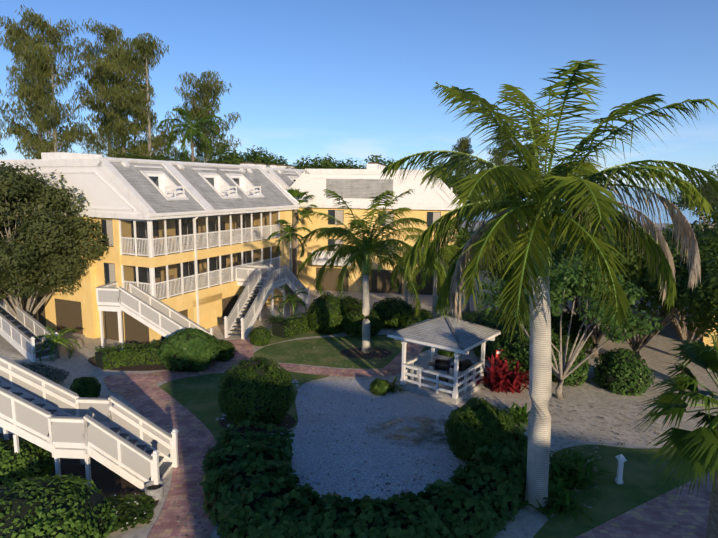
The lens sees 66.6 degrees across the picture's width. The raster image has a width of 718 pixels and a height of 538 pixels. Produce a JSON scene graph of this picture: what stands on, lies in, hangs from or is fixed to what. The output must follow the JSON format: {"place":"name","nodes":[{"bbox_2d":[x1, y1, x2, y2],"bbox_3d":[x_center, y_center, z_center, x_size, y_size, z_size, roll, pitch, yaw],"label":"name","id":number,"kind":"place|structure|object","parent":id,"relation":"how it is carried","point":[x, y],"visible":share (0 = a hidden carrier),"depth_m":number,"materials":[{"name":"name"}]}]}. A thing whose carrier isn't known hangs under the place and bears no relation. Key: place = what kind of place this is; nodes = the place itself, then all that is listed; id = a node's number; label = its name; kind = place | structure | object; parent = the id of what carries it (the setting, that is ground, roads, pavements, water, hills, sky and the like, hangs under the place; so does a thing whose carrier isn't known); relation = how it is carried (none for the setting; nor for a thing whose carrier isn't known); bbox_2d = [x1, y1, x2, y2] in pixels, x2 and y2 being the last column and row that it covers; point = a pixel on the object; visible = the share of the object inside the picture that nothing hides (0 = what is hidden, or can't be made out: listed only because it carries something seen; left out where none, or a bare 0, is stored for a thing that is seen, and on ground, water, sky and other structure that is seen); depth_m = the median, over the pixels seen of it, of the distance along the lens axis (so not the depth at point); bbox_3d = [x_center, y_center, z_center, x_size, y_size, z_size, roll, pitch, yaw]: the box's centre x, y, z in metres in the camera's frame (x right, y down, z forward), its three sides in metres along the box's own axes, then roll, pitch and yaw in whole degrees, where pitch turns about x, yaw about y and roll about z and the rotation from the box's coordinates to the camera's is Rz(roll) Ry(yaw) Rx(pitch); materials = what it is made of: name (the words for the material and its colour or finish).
{"place":"outdoors","nodes":[
{"label":"outdoors","id":0,"kind":"place"},
{"bbox_2d":[8,246,49,320],"bbox_3d":[-20.716,1.139,34.684,4.112,5.784,4.506,1,9,1],"label":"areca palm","id":1,"kind":"object","parent":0,"point":[36,314],"depth_m":34.75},
{"bbox_2d":[122,380,311,513],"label":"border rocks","id":2,"kind":"object","parent":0,"point":[303,393],"visible":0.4,"depth_m":25.36,"materials":[{"name":"grey stone"}]},
{"bbox_2d":[0,186,717,537],"bbox_3d":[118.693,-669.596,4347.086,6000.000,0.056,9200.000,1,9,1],"label":"ground","id":3,"kind":"structure","parent":0,"point":[638,502],"depth_m":22.20,"materials":[{"name":"grey soil"}]},
{"bbox_2d":[0,147,6,156],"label":"casuarina","id":4,"kind":"object","parent":3,"relation":"on","point":[2,152],"visible":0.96,"depth_m":71.40,"materials":[{"name":"green plant"}]},
{"bbox_2d":[0,89,14,146],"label":"casuarina","id":5,"kind":"object","parent":3,"relation":"on","point":[7,128],"visible":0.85,"depth_m":64.03,"materials":[{"name":"green plant"}]},
{"bbox_2d":[0,438,54,485],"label":"bush","id":6,"kind":"object","parent":3,"relation":"on","point":[47,469],"depth_m":17.12,"materials":[{"name":"green plant"}]},
{"bbox_2d":[0,296,59,361],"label":"outdoor staircase","id":7,"kind":"structure","parent":3,"relation":"on","point":[21,331],"depth_m":31.06,"materials":[{"name":"white paint"}]},
{"bbox_2d":[0,11,82,158],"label":"casuarina","id":8,"kind":"object","parent":3,"relation":"on","point":[11,31],"depth_m":65.88,"materials":[{"name":"green plant"}]},
{"bbox_2d":[16,362,69,383],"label":"plants","id":9,"kind":"object","parent":3,"relation":"on","point":[60,378],"depth_m":25.53,"materials":[{"name":"green plant"}]},
{"bbox_2d":[4,5,101,158],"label":"casuarina","id":10,"kind":"object","parent":3,"relation":"on","point":[41,70],"depth_m":63.12,"materials":[{"name":"green plant"}]},
{"bbox_2d":[0,161,111,322],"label":"sea grape tree","id":11,"kind":"object","parent":3,"relation":"on","point":[48,240],"depth_m":31.32,"materials":[{"name":"green plant"}]},
{"bbox_2d":[32,326,80,361],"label":"pygmy date palm","id":12,"kind":"object","parent":3,"relation":"on","point":[55,340],"depth_m":29.60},
{"bbox_2d":[0,473,117,537],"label":"bush","id":13,"kind":"object","parent":3,"relation":"on","point":[71,479],"depth_m":14.12,"materials":[{"name":"green plant"}]},
{"bbox_2d":[70,376,100,397],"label":"bush","id":14,"kind":"object","parent":3,"relation":"on","point":[89,391],"depth_m":23.81,"materials":[{"name":"green plant"}]},
{"bbox_2d":[0,355,178,490],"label":"stair","id":15,"kind":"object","parent":3,"relation":"on","point":[127,443],"visible":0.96,"depth_m":17.13,"materials":[{"name":"white paint"}]},
{"bbox_2d":[60,37,130,157],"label":"casuarina","id":16,"kind":"object","parent":3,"relation":"on","point":[102,127],"depth_m":70.15,"materials":[{"name":"green plant"}]},
{"bbox_2d":[81,18,166,157],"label":"casuarina","id":17,"kind":"object","parent":3,"relation":"on","point":[113,77],"depth_m":65.77,"materials":[{"name":"green plant"}]},
{"bbox_2d":[94,340,163,369],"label":"hedge","id":18,"kind":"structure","parent":3,"relation":"on","point":[129,352],"depth_m":28.74,"materials":[{"name":"green plant"}]},
{"bbox_2d":[107,492,154,532],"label":"ground cover flowers","id":19,"kind":"object","parent":3,"relation":"on","point":[141,514],"visible":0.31,"depth_m":15.88,"materials":[{"name":"green plant"}]},
{"bbox_2d":[0,152,299,344],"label":"condo building","id":20,"kind":"structure","parent":3,"relation":"on","point":[185,239],"depth_m":34.57,"materials":[{"name":"yellow paint"}]},
{"bbox_2d":[100,33,205,162],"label":"casuarina","id":21,"kind":"object","parent":3,"relation":"on","point":[134,96],"depth_m":62.97,"materials":[{"name":"green plant"}]},
{"bbox_2d":[144,480,164,499],"bbox_3d":[-6.306,6.844,16.847,0.600,0.380,0.600,1,9,1],"label":"planter tub","id":22,"kind":"object","parent":3,"relation":"on","point":[155,492],"visible":0.92,"depth_m":16.75,"materials":[{"name":"white ceramic"}]},
{"bbox_2d":[117,151,191,161],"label":"tree","id":23,"kind":"object","parent":3,"relation":"on","point":[155,157],"visible":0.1,"depth_m":57.20,"materials":[{"name":"green plant"}]},
{"bbox_2d":[96,281,213,349],"bbox_3d":[-11.516,2.868,31.402,6.338,4.005,2.010,2,9,8],"label":"outdoor staircase","id":24,"kind":"structure","parent":3,"relation":"on","point":[150,311],"depth_m":30.59,"materials":[{"name":"white paint"}]},
{"bbox_2d":[157,328,219,371],"bbox_3d":[-8.819,4.128,28.271,3.146,2.246,2.642,1,9,1],"label":"bush","id":25,"kind":"object","parent":3,"relation":"on","point":[205,345],"depth_m":27.41,"materials":[{"name":"green plant"}]},
{"bbox_2d":[159,103,222,161],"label":"coconut palm","id":26,"kind":"object","parent":3,"relation":"on","point":[190,129],"depth_m":62.26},
{"bbox_2d":[165,70,241,162],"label":"casuarina","id":27,"kind":"object","parent":3,"relation":"on","point":[196,97],"depth_m":67.70,"materials":[{"name":"green plant"}]},
{"bbox_2d":[215,339,235,361],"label":"bush","id":28,"kind":"object","parent":3,"relation":"on","point":[227,349],"depth_m":29.46,"materials":[{"name":"green plant"}]},
{"bbox_2d":[202,143,287,168],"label":"tree","id":29,"kind":"object","parent":3,"relation":"on","point":[234,157],"depth_m":58.30,"materials":[{"name":"green plant"}]},
{"bbox_2d":[217,357,294,427],"bbox_3d":[-4.137,4.931,21.956,3.050,2.694,3.206,1,9,1],"label":"ball bush","id":30,"kind":"object","parent":3,"relation":"on","point":[236,409],"depth_m":21.13,"materials":[{"name":"green plant"}]},
{"bbox_2d":[248,326,271,346],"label":"bush","id":31,"kind":"object","parent":3,"relation":"on","point":[255,335],"depth_m":32.20,"materials":[{"name":"green plant"}]},
{"bbox_2d":[224,264,309,338],"bbox_3d":[-7.065,1.716,39.111,3.190,4.005,10.982,3,9,16],"label":"outdoor staircase","id":32,"kind":"structure","parent":3,"relation":"on","point":[252,278],"depth_m":37.36,"materials":[{"name":"white paint"}]},
{"bbox_2d":[240,162,304,190],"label":"roof","id":33,"kind":"structure","parent":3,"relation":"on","point":[283,176],"depth_m":51.86,"materials":[{"name":"paint"}]},
{"bbox_2d":[264,312,283,324],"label":"shrub","id":34,"kind":"object","parent":3,"relation":"on","point":[271,317],"visible":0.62,"depth_m":37.68,"materials":[{"name":"green plant"}]},
{"bbox_2d":[270,285,307,316],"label":"pygmy palm","id":35,"kind":"object","parent":3,"relation":"on","point":[291,298],"depth_m":37.76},
{"bbox_2d":[268,214,312,307],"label":"christmas palm","id":36,"kind":"object","parent":3,"relation":"on","point":[290,230],"depth_m":41.77,"materials":[{"name":"green plant"}]},
{"bbox_2d":[270,312,316,337],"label":"court hedge","id":37,"kind":"object","parent":3,"relation":"on","point":[298,322],"depth_m":34.84,"materials":[{"name":"green plant"}]},
{"bbox_2d":[286,188,317,276],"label":"sabal palm","id":38,"kind":"object","parent":3,"relation":"on","point":[295,192],"depth_m":47.01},
{"bbox_2d":[287,153,366,169],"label":"tree","id":39,"kind":"object","parent":3,"relation":"on","point":[326,163],"visible":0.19,"depth_m":60.66,"materials":[{"name":"green plant"}]},
{"bbox_2d":[306,292,348,333],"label":"tall bush","id":40,"kind":"object","parent":3,"relation":"on","point":[315,326],"depth_m":34.86,"materials":[{"name":"green plant"}]},
{"bbox_2d":[340,296,361,310],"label":"shrub","id":41,"kind":"object","parent":3,"relation":"on","point":[352,299],"depth_m":38.31,"materials":[{"name":"green plant"}]},
{"bbox_2d":[340,307,383,336],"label":"shrub","id":42,"kind":"object","parent":3,"relation":"on","point":[379,321],"depth_m":34.63,"materials":[{"name":"green plant"}]},
{"bbox_2d":[199,416,527,537],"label":"sea grape hedge","id":43,"kind":"object","parent":3,"relation":"on","point":[485,514],"depth_m":15.12,"materials":[{"name":"green plant"}]},
{"bbox_2d":[297,189,443,352],"bbox_3d":[0.475,0.086,31.405,8.483,9.394,7.967,1,9,1],"label":"royal palm","id":44,"kind":"object","parent":3,"relation":"on","point":[371,245],"depth_m":30.23,"materials":[{"name":"green plant"}]},
{"bbox_2d":[287,162,462,294],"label":"condo building","id":45,"kind":"structure","parent":3,"relation":"on","point":[355,188],"depth_m":47.79,"materials":[{"name":"yellow paint"}]},
{"bbox_2d":[369,378,389,395],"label":"shrub","id":46,"kind":"object","parent":3,"relation":"on","point":[384,385],"depth_m":25.11,"materials":[{"name":"green plant"}]},
{"bbox_2d":[371,376,406,392],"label":"shrub","id":47,"kind":"object","parent":3,"relation":"on","point":[393,387],"visible":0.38,"depth_m":25.70,"materials":[{"name":"green plant"}]},
{"bbox_2d":[360,155,425,169],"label":"tree","id":48,"kind":"object","parent":3,"relation":"on","point":[376,159],"visible":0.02,"depth_m":64.68,"materials":[{"name":"green plant"}]},
{"bbox_2d":[370,296,415,328],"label":"shrub","id":49,"kind":"object","parent":3,"relation":"on","point":[388,312],"depth_m":36.61,"materials":[{"name":"green plant"}]},
{"bbox_2d":[377,240,432,302],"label":"palm","id":50,"kind":"object","parent":3,"relation":"on","point":[392,282],"depth_m":42.95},
{"bbox_2d":[151,341,681,537],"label":"fallen leaves","id":51,"kind":"object","parent":3,"relation":"on","point":[407,446],"visible":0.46,"depth_m":21.00,"materials":[{"name":"plant"}]},
{"bbox_2d":[399,309,433,328],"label":"shrub","id":52,"kind":"object","parent":3,"relation":"on","point":[427,315],"depth_m":35.31,"materials":[{"name":"green plant"}]},
{"bbox_2d":[398,235,469,316],"bbox_3d":[5.229,0.705,38.308,5.172,6.146,5.014,1,9,1],"label":"palm","id":53,"kind":"object","parent":3,"relation":"on","point":[448,249],"depth_m":38.34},
{"bbox_2d":[387,315,500,403],"bbox_3d":[4.048,3.931,26.011,3.979,3.549,3.979,7,11,37],"label":"gazebo","id":54,"kind":"object","parent":3,"relation":"on","point":[438,380],"visible":0.96,"depth_m":25.26,"materials":[{"name":"white paint"}]},
{"bbox_2d":[437,349,454,360],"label":"shrub","id":55,"kind":"object","parent":3,"relation":"on","point":[448,353],"depth_m":30.17,"materials":[{"name":"green plant"}]},
{"bbox_2d":[422,160,474,196],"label":"tree","id":56,"kind":"object","parent":3,"relation":"on","point":[446,181],"depth_m":66.35,"materials":[{"name":"green plant"}]},
{"bbox_2d":[448,136,473,195],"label":"casuarina","id":57,"kind":"object","parent":3,"relation":"on","point":[464,145],"depth_m":126.40,"materials":[{"name":"green plant"}]},
{"bbox_2d":[430,226,501,310],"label":"palm","id":58,"kind":"object","parent":3,"relation":"on","point":[457,245],"depth_m":41.90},
{"bbox_2d":[457,225,478,249],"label":"tree","id":59,"kind":"object","parent":3,"relation":"on","point":[467,233],"visible":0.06,"depth_m":64.83,"materials":[{"name":"green plant"}]},
{"bbox_2d":[444,397,519,461],"bbox_3d":[4.372,5.747,19.494,2.600,2.057,2.940,1,9,1],"label":"bush","id":60,"kind":"object","parent":3,"relation":"on","point":[460,452],"depth_m":18.83,"materials":[{"name":"green plant"}]},
{"bbox_2d":[465,313,500,325],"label":"shrub","id":61,"kind":"object","parent":3,"relation":"on","point":[482,318],"depth_m":32.78,"materials":[{"name":"green plant"}]},
{"bbox_2d":[473,321,511,359],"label":"shrub","id":62,"kind":"object","parent":3,"relation":"on","point":[478,347],"depth_m":30.10,"materials":[{"name":"green plant"}]},
{"bbox_2d":[460,185,527,225],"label":"tree line","id":63,"kind":"object","parent":3,"relation":"on","point":[470,201],"depth_m":86.79,"materials":[{"name":"green plant"}]},
{"bbox_2d":[495,348,501,363],"bbox_3d":[7.065,4.743,27.684,0.420,1.500,0.148,-2,9,-18],"label":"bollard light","id":64,"kind":"object","parent":3,"relation":"on","point":[498,353],"visible":0.48,"depth_m":27.54,"materials":[{"name":"white paint"}]},
{"bbox_2d":[475,439,526,477],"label":"bush","id":65,"kind":"object","parent":3,"relation":"on","point":[509,443],"depth_m":17.68,"materials":[{"name":"green plant"}]},
{"bbox_2d":[475,354,528,393],"bbox_3d":[6.999,4.975,26.139,3.156,1.518,3.794,1,9,1],"label":"red-leaved shrub","id":66,"kind":"object","parent":3,"relation":"on","point":[499,378],"visible":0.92,"depth_m":25.79,"materials":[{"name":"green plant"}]},
{"bbox_2d":[481,231,523,287],"bbox_3d":[12.136,0.338,40.443,7.069,6.633,7.121,1,9,1],"label":"tree","id":67,"kind":"object","parent":3,"relation":"on","point":[489,270],"depth_m":39.58,"materials":[{"name":"green plant"}]},
{"bbox_2d":[487,126,518,183],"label":"casuarina","id":68,"kind":"object","parent":3,"relation":"on","point":[493,159],"depth_m":115.88,"materials":[{"name":"green plant"}]},
{"bbox_2d":[490,309,528,325],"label":"shrub","id":69,"kind":"object","parent":3,"relation":"on","point":[503,318],"depth_m":33.86,"materials":[{"name":"green plant"}]},
{"bbox_2d":[498,402,529,424],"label":"shrub","id":70,"kind":"object","parent":3,"relation":"on","point":[519,414],"visible":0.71,"depth_m":22.62,"materials":[{"name":"green plant"}]},
{"bbox_2d":[491,322,563,381],"bbox_3d":[8.616,4.037,28.076,3.654,2.868,3.732,1,9,1],"label":"shrub","id":71,"kind":"object","parent":3,"relation":"on","point":[498,341],"depth_m":27.17,"materials":[{"name":"green plant"}]},
{"bbox_2d":[491,230,566,304],"bbox_3d":[12.209,0.786,35.932,7.194,7.104,6.481,1,9,1],"label":"tree","id":72,"kind":"object","parent":3,"relation":"on","point":[510,270],"depth_m":34.93,"materials":[{"name":"green plant"}]},
{"bbox_2d":[513,118,549,200],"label":"casuarina","id":73,"kind":"object","parent":3,"relation":"on","point":[527,133],"depth_m":120.20,"materials":[{"name":"green plant"}]},
{"bbox_2d":[521,457,561,495],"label":"shrub","id":74,"kind":"object","parent":3,"relation":"on","point":[550,471],"visible":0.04,"depth_m":17.40,"materials":[{"name":"green plant"}]},
{"bbox_2d":[379,59,717,511],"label":"royal palm","id":75,"kind":"object","parent":3,"relation":"on","point":[556,184],"depth_m":14.08,"materials":[{"name":"green plant"}]},
{"bbox_2d":[521,477,592,524],"bbox_3d":[5.889,6.895,16.591,2.137,0.652,2.301,4,9,19],"label":"shrub","id":76,"kind":"object","parent":3,"relation":"on","point":[559,498],"visible":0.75,"depth_m":16.29,"materials":[{"name":"green plant"}]},
{"bbox_2d":[477,244,664,399],"bbox_3d":[8.997,2.545,23.994,7.708,7.154,6.701,1,9,1],"label":"tree","id":77,"kind":"object","parent":3,"relation":"on","point":[558,286],"depth_m":23.08,"materials":[{"name":"green plant"}]},
{"bbox_2d":[552,340,590,386],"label":"bush","id":78,"kind":"object","parent":3,"relation":"on","point":[577,373],"depth_m":26.53,"materials":[{"name":"green plant"}]},
{"bbox_2d":[551,310,592,352],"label":"shrub","id":79,"kind":"object","parent":3,"relation":"on","point":[588,342],"depth_m":31.55,"materials":[{"name":"green plant"}]},
{"bbox_2d":[548,450,614,494],"bbox_3d":[6.913,6.611,18.163,3.207,0.751,2.780,1,9,1],"label":"shrub","id":80,"kind":"object","parent":3,"relation":"on","point":[568,470],"visible":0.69,"depth_m":18.00,"materials":[{"name":"green plant"}]},
{"bbox_2d":[552,230,613,320],"bbox_3d":[14.010,0.838,34.890,7.498,7.210,7.383,1,9,1],"label":"tree","id":81,"kind":"object","parent":3,"relation":"on","point":[567,308],"depth_m":34.89,"materials":[{"name":"green plant"}]},
{"bbox_2d":[552,209,618,304],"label":"tree","id":82,"kind":"object","parent":3,"relation":"on","point":[570,230],"depth_m":43.97,"materials":[{"name":"green plant"}]},
{"bbox_2d":[550,218,667,355],"bbox_3d":[14.083,0.974,31.080,8.161,8.177,8.171,1,9,1],"label":"tree","id":83,"kind":"object","parent":3,"relation":"on","point":[638,276],"depth_m":29.87,"materials":[{"name":"green plant"}]},
{"bbox_2d":[615,454,626,483],"bbox_3d":[8.560,6.537,17.900,0.280,1.020,0.280,1,9,1],"label":"bollard light","id":84,"kind":"object","parent":3,"relation":"on","point":[621,458],"visible":0.94,"depth_m":17.85,"materials":[{"name":"white paint"}]},
{"bbox_2d":[592,348,654,396],"bbox_3d":[12.736,4.776,26.439,2.568,2.031,3.103,1,9,1],"label":"bush","id":85,"kind":"object","parent":3,"relation":"on","point":[629,383],"depth_m":25.57,"materials":[{"name":"green plant"}]},
{"bbox_2d":[580,232,717,356],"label":"tree","id":86,"kind":"object","parent":3,"relation":"on","point":[679,278],"depth_m":27.43,"materials":[{"name":"green plant"}]},
{"bbox_2d":[626,231,717,359],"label":"tree","id":87,"kind":"object","parent":3,"relation":"on","point":[711,241],"depth_m":29.30,"materials":[{"name":"green plant"}]},
{"bbox_2d":[633,332,717,537],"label":"sabal palm","id":88,"kind":"object","parent":3,"relation":"on","point":[697,450],"depth_m":13.45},
{"bbox_2d":[654,220,704,247],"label":"tree","id":89,"kind":"object","parent":3,"relation":"on","point":[694,222],"visible":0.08,"depth_m":65.21,"materials":[{"name":"green plant"}]},
{"bbox_2d":[659,230,700,315],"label":"tree","id":90,"kind":"object","parent":3,"relation":"on","point":[675,238],"depth_m":41.57,"materials":[{"name":"green plant"}]},
{"bbox_2d":[669,179,717,230],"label":"tree","id":91,"kind":"object","parent":3,"relation":"on","point":[687,204],"depth_m":62.47,"materials":[{"name":"green plant"}]},
{"bbox_2d":[673,165,717,229],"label":"tree","id":92,"kind":"object","parent":3,"relation":"on","point":[711,191],"depth_m":52.79,"materials":[{"name":"green plant"}]},
{"bbox_2d":[674,260,717,332],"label":"tree","id":93,"kind":"object","parent":3,"relation":"on","point":[704,301],"visible":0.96,"depth_m":23.49,"materials":[{"name":"green plant"}]},
{"bbox_2d":[691,200,717,255],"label":"tree","id":94,"kind":"object","parent":3,"relation":"on","point":[706,226],"visible":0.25,"depth_m":39.69,"materials":[{"name":"green plant"}]},
{"bbox_2d":[699,316,717,346],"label":"cottage","id":95,"kind":"structure","parent":3,"relation":"on","point":[704,339],"depth_m":33.04,"materials":[{"name":"yellow paint"}]},
{"bbox_2d":[705,206,717,257],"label":"tree","id":96,"kind":"object","parent":3,"relation":"on","point":[706,244],"visible":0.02,"depth_m":31.00,"materials":[{"name":"green plant"}]},
{"bbox_2d":[0,0,717,187],"label":"sky","id":97,"kind":"structure","parent":0,"point":[341,79],"materials":[{"name":"blue"}]},
{"bbox_2d":[660,223,672,230],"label":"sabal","id":98,"kind":"object","parent":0,"point":[670,225],"visible":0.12,"depth_m":72.12,"materials":[{"name":"green plant"}]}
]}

